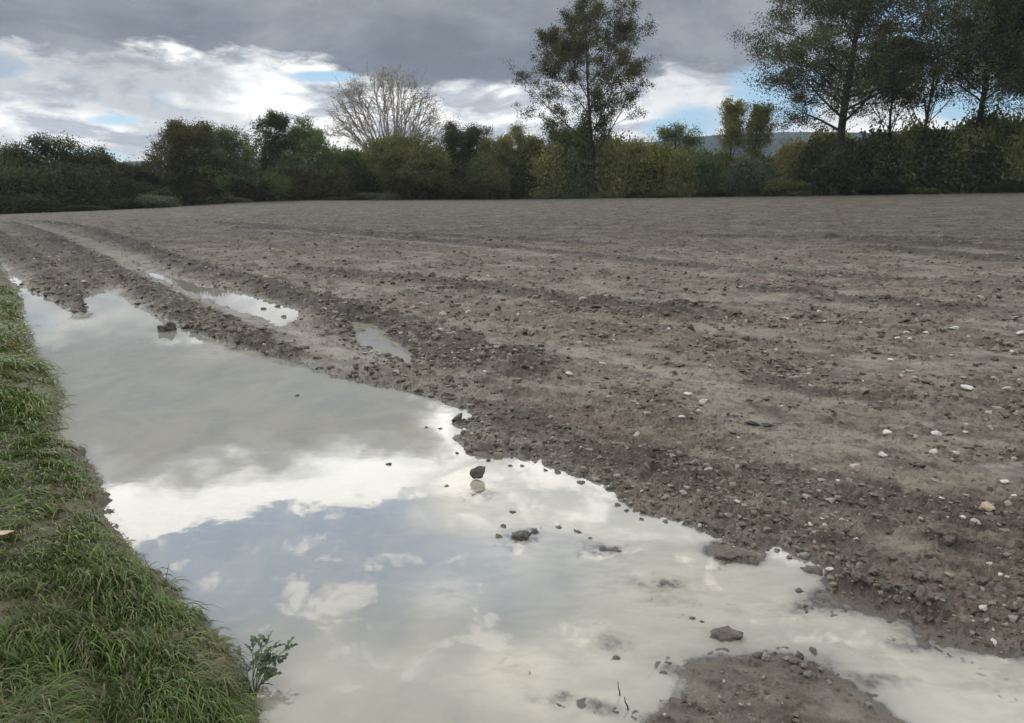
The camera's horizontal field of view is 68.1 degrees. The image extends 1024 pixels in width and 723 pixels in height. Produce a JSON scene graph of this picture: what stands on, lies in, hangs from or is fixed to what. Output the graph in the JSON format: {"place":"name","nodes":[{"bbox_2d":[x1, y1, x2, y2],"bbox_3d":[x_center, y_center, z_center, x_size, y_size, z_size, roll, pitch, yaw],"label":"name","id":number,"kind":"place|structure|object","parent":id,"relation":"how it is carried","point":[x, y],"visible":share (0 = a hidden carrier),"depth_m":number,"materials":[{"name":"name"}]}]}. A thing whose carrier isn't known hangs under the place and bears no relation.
{"place":"outdoors","nodes":[
{"label":"outdoors","id":0,"kind":"place"},
{"bbox_2d":[0,192,1023,722],"bbox_3d":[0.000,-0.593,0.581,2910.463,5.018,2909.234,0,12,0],"label":"ground","id":1,"kind":"structure","parent":0,"point":[866,426],"depth_m":7.74,"materials":[{"name":"soil"}]},
{"bbox_2d":[0,136,39,169],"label":"tree","id":2,"kind":"object","parent":1,"relation":"on","point":[8,152],"visible":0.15,"depth_m":94.39,"materials":[{"name":"green plant"}]},
{"bbox_2d":[0,160,50,198],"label":"bush","id":3,"kind":"object","parent":1,"relation":"on","point":[24,181],"visible":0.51,"depth_m":88.58,"materials":[{"name":"green plant"}]},
{"bbox_2d":[0,192,64,213],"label":"bush","id":4,"kind":"object","parent":1,"relation":"on","point":[38,203],"visible":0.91,"depth_m":86.38,"materials":[{"name":"green plant"}]},
{"bbox_2d":[0,130,89,169],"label":"tree","id":5,"kind":"object","parent":1,"relation":"on","point":[45,144],"visible":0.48,"depth_m":95.21,"materials":[{"name":"green plant"}]},
{"bbox_2d":[21,155,98,205],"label":"bush","id":6,"kind":"object","parent":1,"relation":"on","point":[63,182],"visible":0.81,"depth_m":91.86,"materials":[{"name":"green plant"}]},
{"bbox_2d":[55,204,114,211],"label":"bush","id":7,"kind":"object","parent":1,"relation":"on","point":[66,208],"visible":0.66,"depth_m":89.83,"materials":[{"name":"green plant"}]},
{"bbox_2d":[54,140,142,182],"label":"tree","id":8,"kind":"object","parent":1,"relation":"on","point":[102,155],"visible":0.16,"depth_m":98.36,"materials":[{"name":"green plant"}]},
{"bbox_2d":[75,149,129,205],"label":"bush","id":9,"kind":"object","parent":1,"relation":"on","point":[105,175],"visible":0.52,"depth_m":95.76,"materials":[{"name":"green plant"}]},
{"bbox_2d":[79,192,144,208],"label":"bush","id":10,"kind":"object","parent":1,"relation":"on","point":[120,202],"visible":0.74,"depth_m":95.03,"materials":[{"name":"green plant"}]},
{"bbox_2d":[0,285,280,722],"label":"grass","id":11,"kind":"structure","parent":1,"relation":"on","point":[41,696],"depth_m":2.69,"materials":[{"name":"green plant"}]},
{"bbox_2d":[122,177,163,199],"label":"bush","id":12,"kind":"object","parent":1,"relation":"on","point":[143,189],"visible":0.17,"depth_m":98.85,"materials":[{"name":"green plant"}]},
{"bbox_2d":[113,155,173,188],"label":"tree","id":13,"kind":"object","parent":1,"relation":"on","point":[137,170],"visible":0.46,"depth_m":101.70,"materials":[{"name":"green plant"}]},
{"bbox_2d":[132,192,186,207],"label":"bush","id":14,"kind":"object","parent":1,"relation":"on","point":[152,201],"visible":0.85,"depth_m":96.99,"materials":[{"name":"green plant"}]},
{"bbox_2d":[137,184,186,205],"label":"bush","id":15,"kind":"object","parent":1,"relation":"on","point":[170,192],"visible":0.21,"depth_m":99.66,"materials":[{"name":"green plant"}]},
{"bbox_2d":[157,321,176,331],"bbox_3d":[-4.315,-0.406,9.469,0.230,0.199,0.329,-11,5,-18],"label":"soil clod","id":16,"kind":"object","parent":1,"relation":"on","point":[167,326],"visible":0.77,"depth_m":9.38,"materials":[{"name":"soil"}]},
{"bbox_2d":[163,162,195,205],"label":"bush","id":17,"kind":"object","parent":1,"relation":"on","point":[178,185],"visible":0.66,"depth_m":103.28,"materials":[{"name":"green plant"}]},
{"bbox_2d":[133,116,233,186],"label":"tree","id":18,"kind":"object","parent":1,"relation":"on","point":[178,139],"visible":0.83,"depth_m":102.23,"materials":[{"name":"green plant"}]},
{"bbox_2d":[181,162,228,204],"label":"bush","id":19,"kind":"object","parent":1,"relation":"on","point":[200,191],"visible":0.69,"depth_m":104.42,"materials":[{"name":"green plant"}]},
{"bbox_2d":[144,272,298,326],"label":"water","id":20,"kind":"structure","parent":1,"relation":"on","point":[240,302],"depth_m":12.12,"materials":[{"name":"grey liquid"}]},
{"bbox_2d":[192,195,253,203],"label":"bush","id":21,"kind":"object","parent":1,"relation":"on","point":[230,199],"visible":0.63,"depth_m":105.74,"materials":[{"name":"green plant"}]},
{"bbox_2d":[182,120,266,196],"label":"tree","id":22,"kind":"object","parent":1,"relation":"on","point":[226,140],"visible":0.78,"depth_m":106.89,"materials":[{"name":"green plant"}]},
{"bbox_2d":[223,163,261,201],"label":"bush","id":23,"kind":"object","parent":1,"relation":"on","point":[250,192],"visible":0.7,"depth_m":109.12,"materials":[{"name":"green plant"}]},
{"bbox_2d":[228,630,297,695],"bbox_3d":[-0.866,1.015,2.571,0.257,0.142,0.202,0,12,0],"label":"weed","id":24,"kind":"object","parent":1,"relation":"on","point":[261,661],"visible":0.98,"depth_m":2.56,"materials":[{"name":"green plant"}]},
{"bbox_2d":[241,105,296,175],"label":"tree","id":25,"kind":"object","parent":1,"relation":"on","point":[268,148],"visible":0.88,"depth_m":113.81,"materials":[{"name":"green plant"}]},
{"bbox_2d":[254,169,283,201],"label":"bush","id":26,"kind":"object","parent":1,"relation":"on","point":[263,194],"visible":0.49,"depth_m":112.34,"materials":[{"name":"green plant"}]},
{"bbox_2d":[258,163,299,200],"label":"bush","id":27,"kind":"object","parent":1,"relation":"on","point":[281,182],"visible":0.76,"depth_m":112.64,"materials":[{"name":"green plant"}]},
{"bbox_2d":[265,193,324,200],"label":"bush","id":28,"kind":"object","parent":1,"relation":"on","point":[293,198],"visible":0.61,"depth_m":113.19,"materials":[{"name":"green plant"}]},
{"bbox_2d":[279,162,326,199],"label":"bush","id":29,"kind":"object","parent":1,"relation":"on","point":[311,183],"visible":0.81,"depth_m":113.40,"materials":[{"name":"green plant"}]},
{"bbox_2d":[267,113,343,191],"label":"tree","id":30,"kind":"object","parent":1,"relation":"on","point":[307,145],"visible":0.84,"depth_m":114.76,"materials":[{"name":"green plant"}]},
{"bbox_2d":[312,194,372,199],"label":"bush","id":31,"kind":"object","parent":1,"relation":"on","point":[357,197],"visible":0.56,"depth_m":114.37,"materials":[{"name":"green plant"}]},
{"bbox_2d":[322,143,366,172],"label":"tree","id":32,"kind":"object","parent":1,"relation":"on","point":[346,154],"visible":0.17,"depth_m":121.92,"materials":[{"name":"green plant"}]},
{"bbox_2d":[332,153,364,195],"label":"bush","id":33,"kind":"object","parent":1,"relation":"on","point":[343,162],"visible":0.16,"depth_m":118.68,"materials":[{"name":"green plant"}]},
{"bbox_2d":[334,141,370,173],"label":"bush","id":34,"kind":"object","parent":1,"relation":"on","point":[357,151],"visible":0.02,"depth_m":122.97,"materials":[{"name":"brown plant"}]},
{"bbox_2d":[355,166,385,195],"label":"bush","id":35,"kind":"object","parent":1,"relation":"on","point":[368,184],"visible":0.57,"depth_m":119.06,"materials":[{"name":"green plant"}]},
{"bbox_2d":[354,191,408,199],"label":"bush","id":36,"kind":"object","parent":1,"relation":"on","point":[385,196],"visible":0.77,"depth_m":116.21,"materials":[{"name":"green plant"}]},
{"bbox_2d":[350,322,413,363],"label":"water","id":37,"kind":"structure","parent":1,"relation":"on","point":[377,340],"depth_m":8.71,"materials":[{"name":"grey liquid"}]},
{"bbox_2d":[320,62,455,155],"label":"bare tree","id":38,"kind":"object","parent":1,"relation":"on","point":[360,102],"visible":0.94,"depth_m":120.15,"materials":[{"name":"beige plant"}]},
{"bbox_2d":[354,126,455,191],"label":"bush","id":39,"kind":"object","parent":1,"relation":"on","point":[393,157],"visible":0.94,"depth_m":115.90,"materials":[{"name":"green plant"}]},
{"bbox_2d":[377,175,437,199],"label":"bush","id":40,"kind":"object","parent":1,"relation":"on","point":[394,187],"visible":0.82,"depth_m":117.06,"materials":[{"name":"green plant"}]},
{"bbox_2d":[428,158,453,198],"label":"bush","id":41,"kind":"object","parent":1,"relation":"on","point":[444,174],"visible":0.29,"depth_m":120.42,"materials":[{"name":"green plant"}]},
{"bbox_2d":[429,173,473,199],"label":"bush","id":42,"kind":"object","parent":1,"relation":"on","point":[455,189],"visible":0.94,"depth_m":118.10,"materials":[{"name":"green plant"}]},
{"bbox_2d":[440,117,494,167],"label":"tree","id":43,"kind":"object","parent":1,"relation":"on","point":[459,144],"visible":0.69,"depth_m":123.52,"materials":[{"name":"green plant"}]},
{"bbox_2d":[456,151,490,180],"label":"bush","id":44,"kind":"object","parent":1,"relation":"on","point":[475,165],"visible":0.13,"depth_m":121.26,"materials":[{"name":"green plant"}]},
{"bbox_2d":[470,440,492,451],"bbox_3d":[-0.191,0.562,4.929,0.164,0.096,0.119,8,15,34],"label":"soil clod","id":45,"kind":"object","parent":1,"relation":"on","point":[480,445],"visible":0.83,"depth_m":4.90,"materials":[{"name":"soil"}]},
{"bbox_2d":[459,170,512,199],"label":"bush","id":46,"kind":"object","parent":1,"relation":"on","point":[483,187],"visible":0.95,"depth_m":118.45,"materials":[{"name":"green plant"}]},
{"bbox_2d":[481,150,512,198],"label":"bush","id":47,"kind":"object","parent":1,"relation":"on","point":[501,174],"visible":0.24,"depth_m":122.81,"materials":[{"name":"green plant"}]},
{"bbox_2d":[471,131,527,168],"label":"tree","id":48,"kind":"object","parent":1,"relation":"on","point":[500,147],"visible":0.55,"depth_m":123.67,"materials":[{"name":"green plant"}]},
{"bbox_2d":[0,206,1023,722],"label":"soil crumbs","id":49,"kind":"object","parent":1,"relation":"on","point":[804,496],"visible":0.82,"depth_m":7.30,"materials":[{"name":"soil"}]},
{"bbox_2d":[9,275,1023,722],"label":"water","id":50,"kind":"structure","parent":1,"relation":"on","point":[251,493],"depth_m":3.43,"materials":[{"name":"grey liquid"}]},
{"bbox_2d":[470,466,485,478],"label":"stone","id":51,"kind":"object","parent":50,"relation":"in","point":[477,472],"visible":1,"depth_m":4.40,"materials":[{"name":"grey stone"}]},
{"bbox_2d":[511,530,531,540],"bbox_3d":[0.046,0.847,3.664,0.103,0.062,0.072,-6,13,1],"label":"soil clod","id":52,"kind":"object","parent":50,"relation":"on","point":[523,535],"visible":0.94,"depth_m":3.65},
{"bbox_2d":[709,626,743,641],"bbox_3d":[0.795,1.028,2.837,0.138,0.058,0.084,3,12,13],"label":"soil clod","id":53,"kind":"object","parent":50,"relation":"on","point":[727,633],"visible":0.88,"depth_m":2.82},
{"bbox_2d":[507,143,539,198],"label":"bush","id":54,"kind":"object","parent":1,"relation":"on","point":[519,190],"visible":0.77,"depth_m":123.56,"materials":[{"name":"green plant"}]},
{"bbox_2d":[503,121,552,180],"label":"tree","id":55,"kind":"object","parent":1,"relation":"on","point":[522,139],"visible":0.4,"depth_m":124.59,"materials":[{"name":"green plant"}]},
{"bbox_2d":[523,138,562,198],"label":"bush","id":56,"kind":"object","parent":1,"relation":"on","point":[532,178],"visible":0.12,"depth_m":122.51,"materials":[{"name":"green plant"}]},
{"bbox_2d":[519,131,573,198],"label":"bush","id":57,"kind":"object","parent":1,"relation":"on","point":[549,166],"visible":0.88,"depth_m":120.45,"materials":[{"name":"green plant"}]},
{"bbox_2d":[536,191,584,198],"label":"bush","id":58,"kind":"object","parent":1,"relation":"on","point":[554,195],"visible":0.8,"depth_m":119.88,"materials":[{"name":"green plant"}]},
{"bbox_2d":[538,113,607,154],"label":"tree","id":59,"kind":"object","parent":1,"relation":"on","point":[566,133],"visible":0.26,"depth_m":121.30,"materials":[{"name":"green plant"}]},
{"bbox_2d":[556,137,603,197],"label":"bush","id":60,"kind":"object","parent":1,"relation":"on","point":[578,167],"visible":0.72,"depth_m":120.26,"materials":[{"name":"green plant"}]},
{"bbox_2d":[502,0,660,196],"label":"tree","id":61,"kind":"object","parent":1,"relation":"on","point":[578,47],"visible":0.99,"depth_m":114.31,"materials":[{"name":"green plant"}]},
{"bbox_2d":[587,189,623,197],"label":"bush","id":62,"kind":"object","parent":1,"relation":"on","point":[602,194],"visible":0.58,"depth_m":118.77,"materials":[{"name":"green plant"}]},
{"bbox_2d":[583,118,630,194],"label":"bush","id":63,"kind":"object","parent":1,"relation":"on","point":[605,153],"visible":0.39,"depth_m":119.09,"materials":[{"name":"green plant"}]},
{"bbox_2d":[594,131,651,197],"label":"bush","id":64,"kind":"object","parent":1,"relation":"on","point":[621,159],"visible":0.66,"depth_m":118.06,"materials":[{"name":"green plant"}]},
{"bbox_2d":[622,191,663,197],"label":"bush","id":65,"kind":"object","parent":1,"relation":"on","point":[638,195],"visible":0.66,"depth_m":116.29,"materials":[{"name":"green plant"}]},
{"bbox_2d":[627,136,693,193],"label":"bush","id":66,"kind":"object","parent":1,"relation":"on","point":[651,167],"visible":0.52,"depth_m":116.81,"materials":[{"name":"green plant"}]},
{"bbox_2d":[647,189,681,197],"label":"bush","id":67,"kind":"object","parent":1,"relation":"on","point":[668,194],"visible":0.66,"depth_m":115.09,"materials":[{"name":"green plant"}]},
{"bbox_2d":[650,119,706,154],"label":"tree","id":68,"kind":"object","parent":1,"relation":"on","point":[665,134],"visible":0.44,"depth_m":122.58,"materials":[{"name":"green plant"}]},
{"bbox_2d":[658,143,702,196],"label":"bush","id":69,"kind":"object","parent":1,"relation":"on","point":[679,180],"visible":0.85,"depth_m":114.68,"materials":[{"name":"green plant"}]},
{"bbox_2d":[689,143,729,196],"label":"bush","id":70,"kind":"object","parent":1,"relation":"on","point":[708,162],"visible":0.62,"depth_m":114.95,"materials":[{"name":"green plant"}]},
{"bbox_2d":[696,187,740,196],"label":"bush","id":71,"kind":"object","parent":1,"relation":"on","point":[720,193],"visible":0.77,"depth_m":113.27,"materials":[{"name":"green plant"}]},
{"bbox_2d":[704,164,734,196],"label":"bush","id":72,"kind":"object","parent":1,"relation":"on","point":[719,184],"visible":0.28,"depth_m":114.67,"materials":[{"name":"green plant"}]},
{"bbox_2d":[715,551,738,560],"bbox_3d":[0.980,0.888,3.455,0.106,0.044,0.073,1,15,0],"label":"soil clod","id":73,"kind":"object","parent":1,"relation":"on","point":[725,555],"visible":1,"depth_m":3.44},
{"bbox_2d":[713,95,753,168],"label":"poplar tree","id":74,"kind":"object","parent":1,"relation":"on","point":[732,121],"visible":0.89,"depth_m":120.04,"materials":[{"name":"green plant"}]},
{"bbox_2d":[717,153,770,196],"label":"bush","id":75,"kind":"object","parent":1,"relation":"on","point":[741,171],"visible":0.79,"depth_m":112.13,"materials":[{"name":"green plant"}]},
{"bbox_2d":[738,185,767,195],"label":"bush","id":76,"kind":"object","parent":1,"relation":"on","point":[754,193],"visible":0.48,"depth_m":112.14,"materials":[{"name":"green plant"}]},
{"bbox_2d":[732,100,778,160],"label":"poplar tree","id":77,"kind":"object","parent":1,"relation":"on","point":[756,130],"visible":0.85,"depth_m":117.67,"materials":[{"name":"green plant"}]},
{"bbox_2d":[744,418,776,425],"bbox_3d":[1.722,0.424,5.261,0.229,0.054,0.123,3,12,-1],"label":"soil clod","id":78,"kind":"object","parent":1,"relation":"on","point":[761,421],"visible":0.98,"depth_m":5.23,"materials":[{"name":"grey soil"}]},
{"bbox_2d":[738,154,786,194],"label":"bush","id":79,"kind":"object","parent":1,"relation":"on","point":[762,178],"visible":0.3,"depth_m":111.68,"materials":[{"name":"green plant"}]},
{"bbox_2d":[758,175,807,195],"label":"bush","id":80,"kind":"object","parent":1,"relation":"on","point":[772,187],"visible":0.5,"depth_m":107.86,"materials":[{"name":"green plant"}]},
{"bbox_2d":[770,132,810,181],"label":"bush","id":81,"kind":"object","parent":1,"relation":"on","point":[783,159],"visible":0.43,"depth_m":110.42,"materials":[{"name":"green plant"}]},
{"bbox_2d":[775,182,817,195],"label":"bush","id":82,"kind":"object","parent":1,"relation":"on","point":[803,192],"visible":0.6,"depth_m":106.13,"materials":[{"name":"green plant"}]},
{"bbox_2d":[800,565,823,577],"bbox_3d":[1.314,0.934,3.345,0.118,0.074,0.121,-7,-1,5],"label":"soil clod","id":83,"kind":"object","parent":1,"relation":"on","point":[816,570],"visible":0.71,"depth_m":3.31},
{"bbox_2d":[799,121,857,145],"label":"bush","id":84,"kind":"object","parent":1,"relation":"on","point":[822,137],"depth_m":116.50,"materials":[{"name":"green plant"}]},
{"bbox_2d":[785,128,888,195],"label":"bush","id":85,"kind":"object","parent":1,"relation":"on","point":[824,162],"visible":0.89,"depth_m":104.14,"materials":[{"name":"green plant"}]},
{"bbox_2d":[725,0,988,195],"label":"tree","id":86,"kind":"object","parent":1,"relation":"on","point":[866,75],"visible":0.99,"depth_m":97.25,"materials":[{"name":"green plant"}]},
{"bbox_2d":[855,124,897,194],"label":"bush","id":87,"kind":"object","parent":1,"relation":"on","point":[874,170],"visible":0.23,"depth_m":104.79,"materials":[{"name":"green plant"}]},
{"bbox_2d":[846,119,912,182],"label":"bush","id":88,"kind":"object","parent":1,"relation":"on","point":[883,136],"visible":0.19,"depth_m":104.82,"materials":[{"name":"green plant"}]},
{"bbox_2d":[860,177,911,194],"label":"bush","id":89,"kind":"object","parent":1,"relation":"on","point":[881,187],"visible":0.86,"depth_m":101.39,"materials":[{"name":"green plant"}]},
{"bbox_2d":[841,16,953,145],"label":"tree","id":90,"kind":"object","parent":1,"relation":"on","point":[891,110],"visible":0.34,"depth_m":104.69,"materials":[{"name":"green plant"}]},
{"bbox_2d":[885,113,945,146],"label":"bush","id":91,"kind":"object","parent":1,"relation":"on","point":[906,130],"visible":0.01,"depth_m":109.49,"materials":[{"name":"green plant"}]},
{"bbox_2d":[874,122,960,187],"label":"bush","id":92,"kind":"object","parent":1,"relation":"on","point":[909,153],"visible":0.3,"depth_m":102.58,"materials":[{"name":"green plant"}]},
{"bbox_2d":[910,570,928,580],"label":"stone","id":93,"kind":"object","parent":1,"relation":"on","point":[919,575],"visible":1,"depth_m":3.18,"materials":[{"name":"grey stone"}]},
{"bbox_2d":[915,584,936,604],"bbox_3d":[1.637,0.930,2.996,0.071,0.067,0.119,-3,15,0],"label":"soil clod","id":94,"kind":"object","parent":1,"relation":"on","point":[923,594],"visible":0.99,"depth_m":2.98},
{"bbox_2d":[905,186,958,193],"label":"bush","id":95,"kind":"object","parent":1,"relation":"on","point":[923,190],"visible":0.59,"depth_m":99.55,"materials":[{"name":"green plant"}]},
{"bbox_2d":[886,0,980,137],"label":"tree","id":96,"kind":"object","parent":1,"relation":"on","point":[927,115],"visible":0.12,"depth_m":104.63,"materials":[{"name":"plant"}]},
{"bbox_2d":[897,111,1008,192],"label":"bush","id":97,"kind":"object","parent":1,"relation":"on","point":[932,153],"visible":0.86,"depth_m":99.05,"materials":[{"name":"green plant"}]},
{"bbox_2d":[909,0,1023,131],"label":"tree","id":98,"kind":"object","parent":1,"relation":"on","point":[956,72],"visible":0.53,"depth_m":96.46,"materials":[{"name":"green plant"}]},
{"bbox_2d":[926,108,1012,192],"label":"bush","id":99,"kind":"object","parent":1,"relation":"on","point":[973,137],"visible":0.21,"depth_m":97.75,"materials":[{"name":"green plant"}]},
{"bbox_2d":[930,4,1023,134],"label":"tree","id":100,"kind":"object","parent":1,"relation":"on","point":[1018,114],"visible":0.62,"depth_m":93.53,"materials":[{"name":"green plant"}]},
{"bbox_2d":[948,0,1023,109],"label":"tree","id":101,"kind":"object","parent":1,"relation":"on","point":[1017,9],"visible":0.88,"depth_m":90.96,"materials":[{"name":"green plant"}]},
{"bbox_2d":[949,97,1023,138],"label":"bush","id":102,"kind":"object","parent":1,"relation":"on","point":[992,115],"visible":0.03,"depth_m":100.73,"materials":[{"name":"green plant"}]},
{"bbox_2d":[966,131,1023,192],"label":"bush","id":103,"kind":"object","parent":1,"relation":"on","point":[997,164],"visible":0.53,"depth_m":95.95,"materials":[{"name":"green plant"}]},
{"bbox_2d":[977,180,1023,192],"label":"bush","id":104,"kind":"object","parent":1,"relation":"on","point":[1005,187],"visible":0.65,"depth_m":93.74,"materials":[{"name":"green plant"}]},
{"bbox_2d":[995,128,1023,183],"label":"bush","id":105,"kind":"object","parent":1,"relation":"on","point":[1017,146],"visible":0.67,"depth_m":94.06,"materials":[{"name":"green plant"}]},
{"bbox_2d":[0,0,1023,161],"label":"sky","id":106,"kind":"structure","parent":0,"point":[108,71],"materials":[{"name":"grey"}]},
{"bbox_2d":[115,129,954,177],"bbox_3d":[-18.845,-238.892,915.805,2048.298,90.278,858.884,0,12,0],"label":"hills","id":107,"kind":"structure","parent":0,"point":[778,136],"depth_m":914.09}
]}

